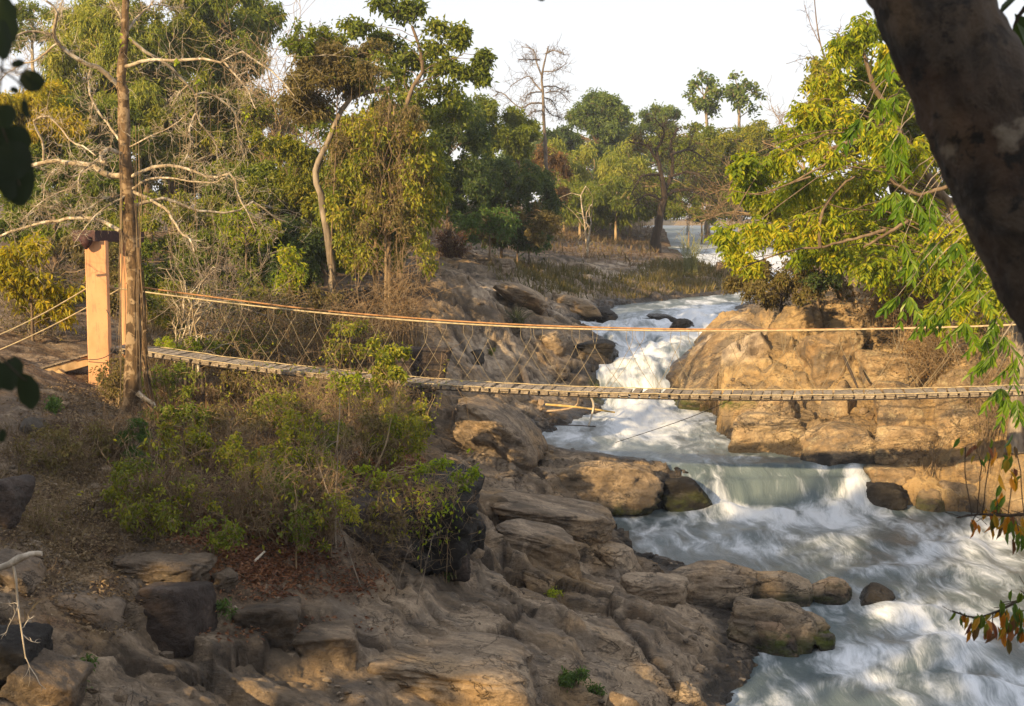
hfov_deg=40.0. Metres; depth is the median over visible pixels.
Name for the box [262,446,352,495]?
leafy shrub
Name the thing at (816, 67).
green tree
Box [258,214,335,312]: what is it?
scrub tree
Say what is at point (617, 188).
tree
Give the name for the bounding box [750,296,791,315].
boulder
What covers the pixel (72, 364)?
approach ramp
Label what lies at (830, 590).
boulder
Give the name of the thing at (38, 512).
dry shrub
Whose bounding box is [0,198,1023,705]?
ground
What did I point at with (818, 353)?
clay buttress
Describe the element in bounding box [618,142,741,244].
scrub tree
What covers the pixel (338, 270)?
scrub tree
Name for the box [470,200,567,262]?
brush
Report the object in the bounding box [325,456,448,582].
dry shrub
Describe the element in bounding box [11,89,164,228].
broadleaf tree
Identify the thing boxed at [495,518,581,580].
rock slab
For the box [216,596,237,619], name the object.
herb
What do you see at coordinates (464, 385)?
suspension bridge
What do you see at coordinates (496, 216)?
tree
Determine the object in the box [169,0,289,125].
tall tree
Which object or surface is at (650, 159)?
distant trees
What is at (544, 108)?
leafless tree
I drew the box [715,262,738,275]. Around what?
boulder
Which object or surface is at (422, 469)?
lime sapling
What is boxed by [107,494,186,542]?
leafy shrub
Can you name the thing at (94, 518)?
dry leaf litter
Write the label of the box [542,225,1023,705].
river water
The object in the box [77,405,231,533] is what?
leggy shrub
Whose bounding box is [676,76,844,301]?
bare branch tree
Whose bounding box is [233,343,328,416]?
dry shrub
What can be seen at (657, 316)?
boulder
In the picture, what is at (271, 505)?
leggy shrub
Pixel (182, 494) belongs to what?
dry shrub
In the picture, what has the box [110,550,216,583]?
boulder
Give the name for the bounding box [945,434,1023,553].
overhanging branch
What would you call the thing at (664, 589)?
boulder
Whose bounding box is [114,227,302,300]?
scrub tree
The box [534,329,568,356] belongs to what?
boulder
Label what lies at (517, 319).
rush clump
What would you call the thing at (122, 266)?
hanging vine
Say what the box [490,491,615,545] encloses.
rock slab
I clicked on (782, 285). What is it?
dark shrub
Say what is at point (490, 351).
herb
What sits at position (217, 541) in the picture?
leafy shrub
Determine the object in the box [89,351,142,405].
leafy shrub
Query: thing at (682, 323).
boulder
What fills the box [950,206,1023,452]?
green tree
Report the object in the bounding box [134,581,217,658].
boulder
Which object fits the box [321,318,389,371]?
leafy shrub
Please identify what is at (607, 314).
boulder
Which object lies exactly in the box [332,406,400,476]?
leafy shrub
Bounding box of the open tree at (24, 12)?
[10,0,54,70]
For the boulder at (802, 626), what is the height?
0.990 m
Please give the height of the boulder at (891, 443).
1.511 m
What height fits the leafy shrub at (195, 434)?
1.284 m
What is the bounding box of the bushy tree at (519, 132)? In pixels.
[491,104,543,208]
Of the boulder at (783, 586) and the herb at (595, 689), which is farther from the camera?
the boulder at (783, 586)
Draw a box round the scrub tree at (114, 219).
[101,189,248,272]
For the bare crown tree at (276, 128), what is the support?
on the ground at (622, 652)
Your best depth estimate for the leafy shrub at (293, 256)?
34.48 m
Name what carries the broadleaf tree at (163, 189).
on the ground at (622, 652)
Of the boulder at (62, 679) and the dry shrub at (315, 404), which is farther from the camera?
the dry shrub at (315, 404)
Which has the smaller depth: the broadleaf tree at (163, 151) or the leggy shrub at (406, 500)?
the leggy shrub at (406, 500)
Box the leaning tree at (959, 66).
[866,0,1023,342]
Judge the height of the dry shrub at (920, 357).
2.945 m
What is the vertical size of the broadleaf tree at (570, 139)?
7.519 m
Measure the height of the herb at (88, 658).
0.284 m
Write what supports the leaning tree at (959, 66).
on the ground at (622, 652)
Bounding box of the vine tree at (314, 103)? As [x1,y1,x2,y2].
[270,31,394,324]
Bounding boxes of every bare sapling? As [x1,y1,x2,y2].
[119,522,125,568]
[291,491,298,569]
[317,461,361,586]
[322,398,355,548]
[395,545,415,595]
[416,522,447,603]
[560,186,599,255]
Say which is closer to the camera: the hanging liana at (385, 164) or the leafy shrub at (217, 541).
the leafy shrub at (217, 541)
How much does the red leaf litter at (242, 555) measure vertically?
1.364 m
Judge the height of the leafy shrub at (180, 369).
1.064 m
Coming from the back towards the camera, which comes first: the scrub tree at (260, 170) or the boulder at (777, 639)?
the scrub tree at (260, 170)
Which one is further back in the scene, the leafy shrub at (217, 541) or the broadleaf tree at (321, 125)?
the broadleaf tree at (321, 125)
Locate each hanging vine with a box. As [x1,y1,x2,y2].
[116,124,143,406]
[167,80,240,271]
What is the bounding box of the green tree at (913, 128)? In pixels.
[747,48,951,299]
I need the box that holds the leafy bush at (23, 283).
[0,229,85,341]
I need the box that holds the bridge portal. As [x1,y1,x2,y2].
[0,230,143,385]
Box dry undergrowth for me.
[15,372,430,556]
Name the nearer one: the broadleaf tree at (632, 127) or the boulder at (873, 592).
the boulder at (873, 592)
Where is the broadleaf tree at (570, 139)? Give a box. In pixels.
[541,123,581,182]
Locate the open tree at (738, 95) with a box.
[719,70,767,240]
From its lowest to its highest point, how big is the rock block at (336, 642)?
0.604 m
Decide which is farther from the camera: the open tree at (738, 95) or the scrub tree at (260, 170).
the open tree at (738, 95)
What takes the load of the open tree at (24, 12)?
on the ground at (622, 652)
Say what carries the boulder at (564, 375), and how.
on the ground at (622, 652)
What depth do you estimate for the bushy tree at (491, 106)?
64.63 m
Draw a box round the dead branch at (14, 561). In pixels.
[0,551,44,692]
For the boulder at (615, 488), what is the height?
1.240 m
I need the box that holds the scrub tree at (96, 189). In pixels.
[0,156,119,275]
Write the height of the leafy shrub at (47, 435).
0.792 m
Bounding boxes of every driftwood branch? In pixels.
[543,397,578,411]
[549,424,595,426]
[588,398,594,425]
[842,355,858,389]
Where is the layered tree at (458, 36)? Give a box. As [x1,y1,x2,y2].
[336,0,499,277]
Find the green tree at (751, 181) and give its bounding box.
[703,10,990,343]
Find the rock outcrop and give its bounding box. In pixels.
[395,458,484,575]
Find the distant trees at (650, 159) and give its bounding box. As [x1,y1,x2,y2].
[494,127,769,200]
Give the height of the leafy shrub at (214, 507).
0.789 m
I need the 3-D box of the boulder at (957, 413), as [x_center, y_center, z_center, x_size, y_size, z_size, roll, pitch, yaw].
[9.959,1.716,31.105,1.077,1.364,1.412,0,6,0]
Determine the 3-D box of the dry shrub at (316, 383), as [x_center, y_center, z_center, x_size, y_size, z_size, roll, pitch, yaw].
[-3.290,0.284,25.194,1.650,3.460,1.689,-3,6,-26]
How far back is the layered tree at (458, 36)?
43.35 m
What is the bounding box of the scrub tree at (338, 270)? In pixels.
[276,162,396,274]
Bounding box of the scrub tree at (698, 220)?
[638,196,750,233]
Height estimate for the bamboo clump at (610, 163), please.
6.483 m
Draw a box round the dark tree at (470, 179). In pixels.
[419,92,499,257]
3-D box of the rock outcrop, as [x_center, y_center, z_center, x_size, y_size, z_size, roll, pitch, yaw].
[-1.121,2.375,19.797,1.497,1.465,2.722,0,6,0]
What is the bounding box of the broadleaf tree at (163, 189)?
[3,84,302,230]
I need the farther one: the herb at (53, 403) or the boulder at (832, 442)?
the boulder at (832, 442)
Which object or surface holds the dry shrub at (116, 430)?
on the ground at (622, 652)
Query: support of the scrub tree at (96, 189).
on the ground at (622, 652)
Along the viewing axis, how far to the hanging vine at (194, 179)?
24.07 m
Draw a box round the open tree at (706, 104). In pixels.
[681,68,722,240]
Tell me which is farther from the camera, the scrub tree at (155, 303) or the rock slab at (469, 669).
the scrub tree at (155, 303)
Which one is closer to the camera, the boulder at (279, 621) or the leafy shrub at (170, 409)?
the boulder at (279, 621)
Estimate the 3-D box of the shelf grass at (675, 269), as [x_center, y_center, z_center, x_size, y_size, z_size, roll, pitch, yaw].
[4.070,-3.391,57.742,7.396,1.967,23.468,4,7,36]
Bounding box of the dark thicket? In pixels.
[444,153,566,260]
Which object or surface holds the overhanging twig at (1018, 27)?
attached to the leaning tree at (959, 66)
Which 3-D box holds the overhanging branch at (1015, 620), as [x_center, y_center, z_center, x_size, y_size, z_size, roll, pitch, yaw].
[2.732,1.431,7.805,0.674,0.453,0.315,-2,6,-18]
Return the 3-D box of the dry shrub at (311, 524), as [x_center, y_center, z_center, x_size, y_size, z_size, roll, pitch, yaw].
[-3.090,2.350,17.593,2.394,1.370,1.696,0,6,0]
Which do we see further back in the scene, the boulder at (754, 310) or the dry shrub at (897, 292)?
the boulder at (754, 310)
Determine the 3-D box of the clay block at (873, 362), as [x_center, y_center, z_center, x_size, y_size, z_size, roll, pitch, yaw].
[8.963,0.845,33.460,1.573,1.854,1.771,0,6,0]
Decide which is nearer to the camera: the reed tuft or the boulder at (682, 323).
the boulder at (682, 323)
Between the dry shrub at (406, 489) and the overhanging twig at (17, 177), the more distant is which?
the dry shrub at (406, 489)
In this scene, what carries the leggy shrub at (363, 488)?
on the ground at (622, 652)
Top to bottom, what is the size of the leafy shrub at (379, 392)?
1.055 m
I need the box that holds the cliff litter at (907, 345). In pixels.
[795,296,1001,419]
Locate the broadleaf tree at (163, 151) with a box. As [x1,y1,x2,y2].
[131,68,278,229]
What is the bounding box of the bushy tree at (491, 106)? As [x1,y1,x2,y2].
[467,90,501,240]
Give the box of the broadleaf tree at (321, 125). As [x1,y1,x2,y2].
[268,103,353,285]
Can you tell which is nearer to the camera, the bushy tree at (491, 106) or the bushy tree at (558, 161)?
the bushy tree at (491, 106)
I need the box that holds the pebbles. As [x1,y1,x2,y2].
[1,365,745,705]
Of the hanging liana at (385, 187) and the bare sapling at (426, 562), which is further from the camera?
the hanging liana at (385, 187)
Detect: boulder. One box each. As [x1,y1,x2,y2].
[0,474,35,529]
[0,548,46,596]
[0,622,52,689]
[0,648,93,705]
[19,417,45,433]
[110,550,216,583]
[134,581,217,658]
[211,567,237,593]
[232,596,301,651]
[344,483,411,569]
[395,346,451,395]
[440,550,470,581]
[470,349,484,365]
[470,515,485,554]
[489,258,516,276]
[492,282,549,314]
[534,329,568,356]
[552,292,602,319]
[552,460,663,515]
[555,364,570,383]
[573,338,615,357]
[576,262,595,270]
[590,540,644,573]
[595,307,617,322]
[620,572,688,607]
[646,313,676,322]
[668,560,757,611]
[669,318,693,327]
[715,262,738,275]
[726,596,830,654]
[728,408,805,452]
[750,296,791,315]
[752,570,813,606]
[754,621,799,656]
[799,420,874,465]
[812,576,851,604]
[813,630,835,650]
[859,582,895,605]
[863,464,915,485]
[874,425,937,464]
[897,451,926,466]
[915,488,945,511]
[938,480,976,496]
[949,404,988,445]
[949,440,990,483]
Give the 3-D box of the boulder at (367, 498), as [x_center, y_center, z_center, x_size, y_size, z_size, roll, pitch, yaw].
[-1.748,2.355,18.867,0.893,1.025,1.624,0,6,0]
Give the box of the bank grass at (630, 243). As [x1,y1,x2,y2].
[305,220,662,267]
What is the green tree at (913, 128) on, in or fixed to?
on the ground at (622, 652)
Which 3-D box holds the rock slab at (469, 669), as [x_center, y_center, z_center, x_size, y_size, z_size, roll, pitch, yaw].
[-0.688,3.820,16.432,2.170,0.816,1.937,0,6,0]
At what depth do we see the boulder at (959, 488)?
29.91 m
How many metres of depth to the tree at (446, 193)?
37.52 m
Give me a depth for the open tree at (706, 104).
94.50 m
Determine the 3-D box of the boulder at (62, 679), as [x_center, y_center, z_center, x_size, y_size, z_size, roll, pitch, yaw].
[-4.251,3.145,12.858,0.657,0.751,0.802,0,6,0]
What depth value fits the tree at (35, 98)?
44.94 m
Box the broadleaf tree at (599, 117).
[564,87,636,167]
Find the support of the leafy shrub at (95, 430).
on the ground at (622, 652)
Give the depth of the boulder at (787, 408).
32.35 m
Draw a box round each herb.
[42,395,64,414]
[80,653,98,672]
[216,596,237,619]
[444,572,456,582]
[488,347,496,354]
[544,586,564,597]
[555,665,590,691]
[584,682,607,695]
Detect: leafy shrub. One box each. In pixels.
[12,422,83,475]
[46,419,118,461]
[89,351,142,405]
[99,456,157,524]
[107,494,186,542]
[123,401,214,428]
[139,421,247,477]
[141,360,204,405]
[150,471,222,523]
[179,510,247,557]
[194,397,273,440]
[212,365,286,403]
[212,431,285,486]
[213,203,286,288]
[241,463,308,512]
[244,389,318,442]
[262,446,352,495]
[267,241,309,318]
[274,404,348,471]
[280,500,328,552]
[302,489,363,557]
[305,371,384,425]
[314,419,345,452]
[321,318,389,371]
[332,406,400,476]
[337,386,405,413]
[344,334,431,444]
[358,412,434,462]
[359,495,411,548]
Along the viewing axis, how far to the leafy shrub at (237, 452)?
18.32 m
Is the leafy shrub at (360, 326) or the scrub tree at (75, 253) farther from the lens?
the scrub tree at (75, 253)
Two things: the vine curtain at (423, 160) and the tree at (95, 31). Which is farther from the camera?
the tree at (95, 31)
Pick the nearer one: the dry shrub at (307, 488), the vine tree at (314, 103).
the dry shrub at (307, 488)
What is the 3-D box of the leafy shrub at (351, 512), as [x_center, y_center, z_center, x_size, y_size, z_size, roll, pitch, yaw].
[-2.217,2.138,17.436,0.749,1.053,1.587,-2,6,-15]
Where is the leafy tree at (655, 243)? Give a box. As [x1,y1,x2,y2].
[614,107,734,252]
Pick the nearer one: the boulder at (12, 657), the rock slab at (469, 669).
the boulder at (12, 657)
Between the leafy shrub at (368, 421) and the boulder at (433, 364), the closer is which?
the leafy shrub at (368, 421)
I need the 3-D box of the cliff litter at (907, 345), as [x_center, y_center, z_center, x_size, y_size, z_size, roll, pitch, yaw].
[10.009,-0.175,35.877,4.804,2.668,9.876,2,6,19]
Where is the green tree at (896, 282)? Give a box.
[831,208,961,341]
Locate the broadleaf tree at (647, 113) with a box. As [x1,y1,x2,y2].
[634,99,685,227]
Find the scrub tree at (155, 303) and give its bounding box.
[146,276,284,334]
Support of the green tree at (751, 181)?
on the ground at (622, 652)
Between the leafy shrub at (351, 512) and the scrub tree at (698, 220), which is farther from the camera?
the scrub tree at (698, 220)
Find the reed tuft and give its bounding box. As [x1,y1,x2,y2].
[668,229,707,275]
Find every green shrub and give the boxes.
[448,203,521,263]
[503,234,554,264]
[787,251,846,310]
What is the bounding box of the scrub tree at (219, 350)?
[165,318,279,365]
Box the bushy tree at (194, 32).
[130,0,215,236]
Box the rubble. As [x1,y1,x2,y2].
[60,294,900,702]
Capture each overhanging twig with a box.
[0,0,45,206]
[0,355,39,442]
[1000,0,1023,45]
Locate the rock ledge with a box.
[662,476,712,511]
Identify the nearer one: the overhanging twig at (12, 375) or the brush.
the overhanging twig at (12, 375)
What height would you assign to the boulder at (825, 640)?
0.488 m
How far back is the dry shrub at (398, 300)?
34.00 m
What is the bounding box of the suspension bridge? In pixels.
[109,282,1023,442]
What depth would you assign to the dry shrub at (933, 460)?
30.25 m
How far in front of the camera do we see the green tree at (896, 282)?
32.55 m
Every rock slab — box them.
[50,580,126,631]
[367,631,544,705]
[452,393,547,470]
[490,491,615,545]
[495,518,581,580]
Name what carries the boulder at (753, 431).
on the ground at (622, 652)
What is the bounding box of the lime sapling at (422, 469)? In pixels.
[338,418,482,496]
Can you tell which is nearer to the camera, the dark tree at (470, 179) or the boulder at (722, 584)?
the boulder at (722, 584)
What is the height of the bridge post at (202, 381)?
0.848 m
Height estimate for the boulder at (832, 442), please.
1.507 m
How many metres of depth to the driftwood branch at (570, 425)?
35.03 m
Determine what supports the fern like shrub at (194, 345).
on the ground at (622, 652)
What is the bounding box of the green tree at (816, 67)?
[797,31,923,302]
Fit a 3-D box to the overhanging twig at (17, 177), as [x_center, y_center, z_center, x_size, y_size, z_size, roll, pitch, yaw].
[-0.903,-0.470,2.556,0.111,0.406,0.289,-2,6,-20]
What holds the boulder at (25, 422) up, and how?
on the ground at (622, 652)
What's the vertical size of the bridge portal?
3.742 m
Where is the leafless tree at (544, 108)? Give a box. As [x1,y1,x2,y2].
[487,34,576,243]
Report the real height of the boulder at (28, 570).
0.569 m
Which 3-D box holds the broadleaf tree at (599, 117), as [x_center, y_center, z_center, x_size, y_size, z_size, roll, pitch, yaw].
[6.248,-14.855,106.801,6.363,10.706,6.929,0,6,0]
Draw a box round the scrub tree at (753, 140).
[696,119,802,188]
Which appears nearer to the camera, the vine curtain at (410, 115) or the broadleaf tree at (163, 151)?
the vine curtain at (410, 115)
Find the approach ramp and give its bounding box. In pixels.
[40,354,87,374]
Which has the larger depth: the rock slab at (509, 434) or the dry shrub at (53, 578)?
the rock slab at (509, 434)
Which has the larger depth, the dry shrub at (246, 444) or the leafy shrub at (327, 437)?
the leafy shrub at (327, 437)
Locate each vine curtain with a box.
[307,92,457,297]
[319,90,439,323]
[322,99,453,326]
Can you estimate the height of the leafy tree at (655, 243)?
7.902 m
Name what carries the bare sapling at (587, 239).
on the ground at (622, 652)
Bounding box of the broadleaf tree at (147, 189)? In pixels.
[86,42,193,242]
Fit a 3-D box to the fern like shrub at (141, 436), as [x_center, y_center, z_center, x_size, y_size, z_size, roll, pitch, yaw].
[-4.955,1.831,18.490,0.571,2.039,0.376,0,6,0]
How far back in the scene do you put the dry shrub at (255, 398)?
23.66 m
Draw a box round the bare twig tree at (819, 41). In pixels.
[786,0,878,299]
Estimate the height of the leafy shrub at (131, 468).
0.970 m
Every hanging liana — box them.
[337,75,440,303]
[367,76,407,250]
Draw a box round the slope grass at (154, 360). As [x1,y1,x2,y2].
[142,306,430,445]
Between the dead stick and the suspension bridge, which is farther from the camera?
the suspension bridge
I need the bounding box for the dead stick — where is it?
[253,551,264,561]
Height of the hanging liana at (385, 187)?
5.680 m
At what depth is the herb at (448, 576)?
18.77 m
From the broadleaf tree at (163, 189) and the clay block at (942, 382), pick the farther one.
the broadleaf tree at (163, 189)
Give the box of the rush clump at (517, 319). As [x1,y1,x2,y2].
[503,302,533,328]
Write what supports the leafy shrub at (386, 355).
on the ground at (622, 652)
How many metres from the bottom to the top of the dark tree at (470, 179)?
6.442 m
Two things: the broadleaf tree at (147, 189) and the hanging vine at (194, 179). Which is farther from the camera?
the broadleaf tree at (147, 189)
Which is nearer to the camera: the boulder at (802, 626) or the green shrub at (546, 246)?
the boulder at (802, 626)
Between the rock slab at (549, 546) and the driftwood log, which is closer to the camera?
the rock slab at (549, 546)
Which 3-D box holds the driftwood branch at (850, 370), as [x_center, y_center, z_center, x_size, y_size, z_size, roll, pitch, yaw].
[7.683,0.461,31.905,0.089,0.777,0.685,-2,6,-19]
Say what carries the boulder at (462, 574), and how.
on the ground at (622, 652)
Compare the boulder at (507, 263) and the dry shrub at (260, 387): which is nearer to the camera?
the dry shrub at (260, 387)
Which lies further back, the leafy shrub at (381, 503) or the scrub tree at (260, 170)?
the scrub tree at (260, 170)
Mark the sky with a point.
(641, 51)
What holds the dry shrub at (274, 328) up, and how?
on the ground at (622, 652)
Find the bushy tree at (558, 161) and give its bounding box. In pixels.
[514,139,574,233]
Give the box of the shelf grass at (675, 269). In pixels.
[486,254,730,299]
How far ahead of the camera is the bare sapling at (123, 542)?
15.45 m
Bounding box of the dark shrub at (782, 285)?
[721,257,858,313]
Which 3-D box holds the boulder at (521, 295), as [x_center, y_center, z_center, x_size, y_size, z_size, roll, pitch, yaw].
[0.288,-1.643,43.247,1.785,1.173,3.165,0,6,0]
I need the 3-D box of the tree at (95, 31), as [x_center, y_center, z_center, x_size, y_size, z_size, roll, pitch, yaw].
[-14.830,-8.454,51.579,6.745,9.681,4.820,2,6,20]
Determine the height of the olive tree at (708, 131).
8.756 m
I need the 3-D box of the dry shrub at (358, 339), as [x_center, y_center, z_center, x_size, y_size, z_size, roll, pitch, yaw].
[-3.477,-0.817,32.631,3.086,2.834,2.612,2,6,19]
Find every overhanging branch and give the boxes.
[835,52,1023,433]
[943,576,1023,653]
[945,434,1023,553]
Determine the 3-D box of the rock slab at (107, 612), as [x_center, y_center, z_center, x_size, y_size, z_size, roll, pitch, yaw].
[-4.323,2.708,14.483,0.747,0.581,0.838,0,6,0]
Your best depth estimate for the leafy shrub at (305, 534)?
16.76 m
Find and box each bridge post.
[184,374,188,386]
[200,365,204,401]
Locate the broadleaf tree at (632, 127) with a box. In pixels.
[601,121,650,225]
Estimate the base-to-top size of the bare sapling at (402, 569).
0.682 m
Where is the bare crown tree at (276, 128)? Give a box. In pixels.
[172,0,382,257]
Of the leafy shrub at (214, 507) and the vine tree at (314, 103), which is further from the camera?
the vine tree at (314, 103)
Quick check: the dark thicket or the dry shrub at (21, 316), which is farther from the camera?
the dark thicket
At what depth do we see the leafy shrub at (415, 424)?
20.36 m
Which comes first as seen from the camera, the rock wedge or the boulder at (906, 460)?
the rock wedge
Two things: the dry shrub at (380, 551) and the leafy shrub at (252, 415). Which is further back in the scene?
the leafy shrub at (252, 415)
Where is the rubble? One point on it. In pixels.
(120, 694)
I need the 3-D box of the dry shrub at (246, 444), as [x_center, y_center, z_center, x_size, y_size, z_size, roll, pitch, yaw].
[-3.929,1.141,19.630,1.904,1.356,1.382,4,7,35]
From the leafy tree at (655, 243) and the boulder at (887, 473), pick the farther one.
the leafy tree at (655, 243)
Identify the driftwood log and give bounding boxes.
[518,365,543,405]
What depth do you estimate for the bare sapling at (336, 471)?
17.48 m
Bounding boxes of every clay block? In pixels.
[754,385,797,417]
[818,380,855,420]
[853,349,927,388]
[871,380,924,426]
[932,369,983,445]
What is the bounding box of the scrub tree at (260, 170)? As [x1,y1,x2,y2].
[184,157,317,265]
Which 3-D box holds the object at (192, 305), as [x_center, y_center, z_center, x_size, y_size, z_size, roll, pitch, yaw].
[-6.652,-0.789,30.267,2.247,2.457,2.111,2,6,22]
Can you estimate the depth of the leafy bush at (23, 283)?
29.31 m
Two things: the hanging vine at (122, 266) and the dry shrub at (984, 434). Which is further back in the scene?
the dry shrub at (984, 434)
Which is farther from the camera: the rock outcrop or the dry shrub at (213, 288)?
the dry shrub at (213, 288)
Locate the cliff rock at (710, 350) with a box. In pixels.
[675,320,764,409]
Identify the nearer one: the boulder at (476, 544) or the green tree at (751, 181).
the boulder at (476, 544)
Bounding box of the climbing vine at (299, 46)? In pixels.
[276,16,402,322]
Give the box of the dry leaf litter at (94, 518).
[0,374,387,640]
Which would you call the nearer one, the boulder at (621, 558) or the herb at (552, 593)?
the herb at (552, 593)
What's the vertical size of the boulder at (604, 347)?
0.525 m
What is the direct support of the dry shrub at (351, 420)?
on the ground at (622, 652)
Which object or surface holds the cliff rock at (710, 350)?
on the ground at (622, 652)
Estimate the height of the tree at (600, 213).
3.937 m
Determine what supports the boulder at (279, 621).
on the ground at (622, 652)
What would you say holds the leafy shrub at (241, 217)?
on the ground at (622, 652)
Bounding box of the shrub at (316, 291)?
[242,282,349,342]
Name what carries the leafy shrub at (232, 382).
on the ground at (622, 652)
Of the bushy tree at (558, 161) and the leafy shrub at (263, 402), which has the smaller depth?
the leafy shrub at (263, 402)
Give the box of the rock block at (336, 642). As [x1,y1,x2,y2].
[292,618,358,670]
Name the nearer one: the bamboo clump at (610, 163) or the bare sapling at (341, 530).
the bare sapling at (341, 530)
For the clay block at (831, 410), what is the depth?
32.34 m
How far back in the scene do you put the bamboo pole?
35.90 m
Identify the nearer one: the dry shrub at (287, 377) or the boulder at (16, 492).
the boulder at (16, 492)
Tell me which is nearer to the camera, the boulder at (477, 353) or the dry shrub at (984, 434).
the dry shrub at (984, 434)
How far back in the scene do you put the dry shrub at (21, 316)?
30.31 m
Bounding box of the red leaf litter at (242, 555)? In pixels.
[165,442,426,642]
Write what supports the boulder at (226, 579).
on the ground at (622, 652)
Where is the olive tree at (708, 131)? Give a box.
[643,120,750,243]
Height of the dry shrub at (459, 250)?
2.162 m
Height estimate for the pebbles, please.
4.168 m
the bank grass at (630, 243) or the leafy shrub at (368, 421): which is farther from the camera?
the bank grass at (630, 243)
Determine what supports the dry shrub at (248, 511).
on the ground at (622, 652)
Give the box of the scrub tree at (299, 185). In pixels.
[232,130,327,239]
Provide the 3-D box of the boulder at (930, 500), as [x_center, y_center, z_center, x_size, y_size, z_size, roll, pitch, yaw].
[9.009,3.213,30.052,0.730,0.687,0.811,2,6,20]
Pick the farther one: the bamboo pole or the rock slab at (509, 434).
the bamboo pole
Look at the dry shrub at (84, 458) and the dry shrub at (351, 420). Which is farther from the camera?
the dry shrub at (351, 420)
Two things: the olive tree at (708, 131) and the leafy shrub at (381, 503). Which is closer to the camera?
the leafy shrub at (381, 503)
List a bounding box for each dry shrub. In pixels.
[0,240,114,343]
[0,477,100,543]
[17,415,118,480]
[38,559,60,582]
[58,378,177,462]
[108,429,223,539]
[142,145,328,371]
[148,257,389,364]
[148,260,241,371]
[175,386,313,467]
[187,349,292,424]
[188,435,302,544]
[196,325,347,400]
[230,495,342,553]
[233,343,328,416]
[234,351,369,447]
[260,413,399,539]
[286,273,372,427]
[287,375,411,436]
[298,256,433,369]
[319,360,461,463]
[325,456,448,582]
[344,223,458,344]
[354,447,444,502]
[375,335,477,461]
[430,217,487,258]
[801,257,972,348]
[860,300,989,399]
[888,277,1023,503]
[903,417,973,476]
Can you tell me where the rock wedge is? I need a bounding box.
[523,567,565,595]
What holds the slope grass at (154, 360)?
on the ground at (622, 652)
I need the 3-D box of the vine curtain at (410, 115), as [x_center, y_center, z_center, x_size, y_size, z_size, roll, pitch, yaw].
[-3.323,-3.467,35.092,3.018,6.045,2.809,0,6,0]
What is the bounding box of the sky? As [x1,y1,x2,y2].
[0,0,1023,218]
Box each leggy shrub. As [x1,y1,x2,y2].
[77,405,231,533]
[171,411,334,553]
[321,464,410,542]
[356,453,451,561]
[380,366,500,582]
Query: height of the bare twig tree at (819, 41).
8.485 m
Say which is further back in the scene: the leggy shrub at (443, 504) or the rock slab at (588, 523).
the rock slab at (588, 523)
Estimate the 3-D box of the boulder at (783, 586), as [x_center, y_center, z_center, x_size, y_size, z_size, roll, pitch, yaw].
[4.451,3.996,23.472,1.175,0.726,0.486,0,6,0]
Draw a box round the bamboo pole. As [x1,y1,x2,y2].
[545,403,614,412]
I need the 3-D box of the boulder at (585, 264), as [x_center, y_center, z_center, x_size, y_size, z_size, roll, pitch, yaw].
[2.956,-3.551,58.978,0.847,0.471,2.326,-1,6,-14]
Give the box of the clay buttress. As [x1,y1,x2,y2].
[795,326,863,390]
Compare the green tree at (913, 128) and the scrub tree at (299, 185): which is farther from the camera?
the scrub tree at (299, 185)
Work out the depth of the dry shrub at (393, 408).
20.68 m
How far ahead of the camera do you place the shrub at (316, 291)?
33.05 m
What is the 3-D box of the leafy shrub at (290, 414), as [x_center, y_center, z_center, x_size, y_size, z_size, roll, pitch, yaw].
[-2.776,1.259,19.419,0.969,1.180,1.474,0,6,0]
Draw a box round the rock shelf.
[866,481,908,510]
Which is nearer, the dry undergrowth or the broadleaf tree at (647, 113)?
the dry undergrowth
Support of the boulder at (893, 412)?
on the ground at (622, 652)
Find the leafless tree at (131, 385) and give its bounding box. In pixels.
[0,0,358,413]
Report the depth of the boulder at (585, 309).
47.77 m
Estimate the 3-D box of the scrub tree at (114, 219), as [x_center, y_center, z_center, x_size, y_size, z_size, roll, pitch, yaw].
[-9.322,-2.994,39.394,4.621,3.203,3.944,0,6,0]
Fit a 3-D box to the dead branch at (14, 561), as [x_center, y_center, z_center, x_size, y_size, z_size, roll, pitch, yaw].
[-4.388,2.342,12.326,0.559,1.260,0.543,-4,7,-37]
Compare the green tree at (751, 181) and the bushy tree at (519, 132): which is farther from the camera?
the bushy tree at (519, 132)
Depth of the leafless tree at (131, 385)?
23.53 m
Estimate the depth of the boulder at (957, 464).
29.97 m
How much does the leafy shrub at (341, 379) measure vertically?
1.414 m
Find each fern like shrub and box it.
[113,418,154,472]
[153,335,220,352]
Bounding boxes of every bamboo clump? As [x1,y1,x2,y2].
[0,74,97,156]
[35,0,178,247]
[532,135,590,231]
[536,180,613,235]
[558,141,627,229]
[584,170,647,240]
[593,137,660,236]
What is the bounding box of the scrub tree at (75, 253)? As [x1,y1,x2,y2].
[0,227,119,317]

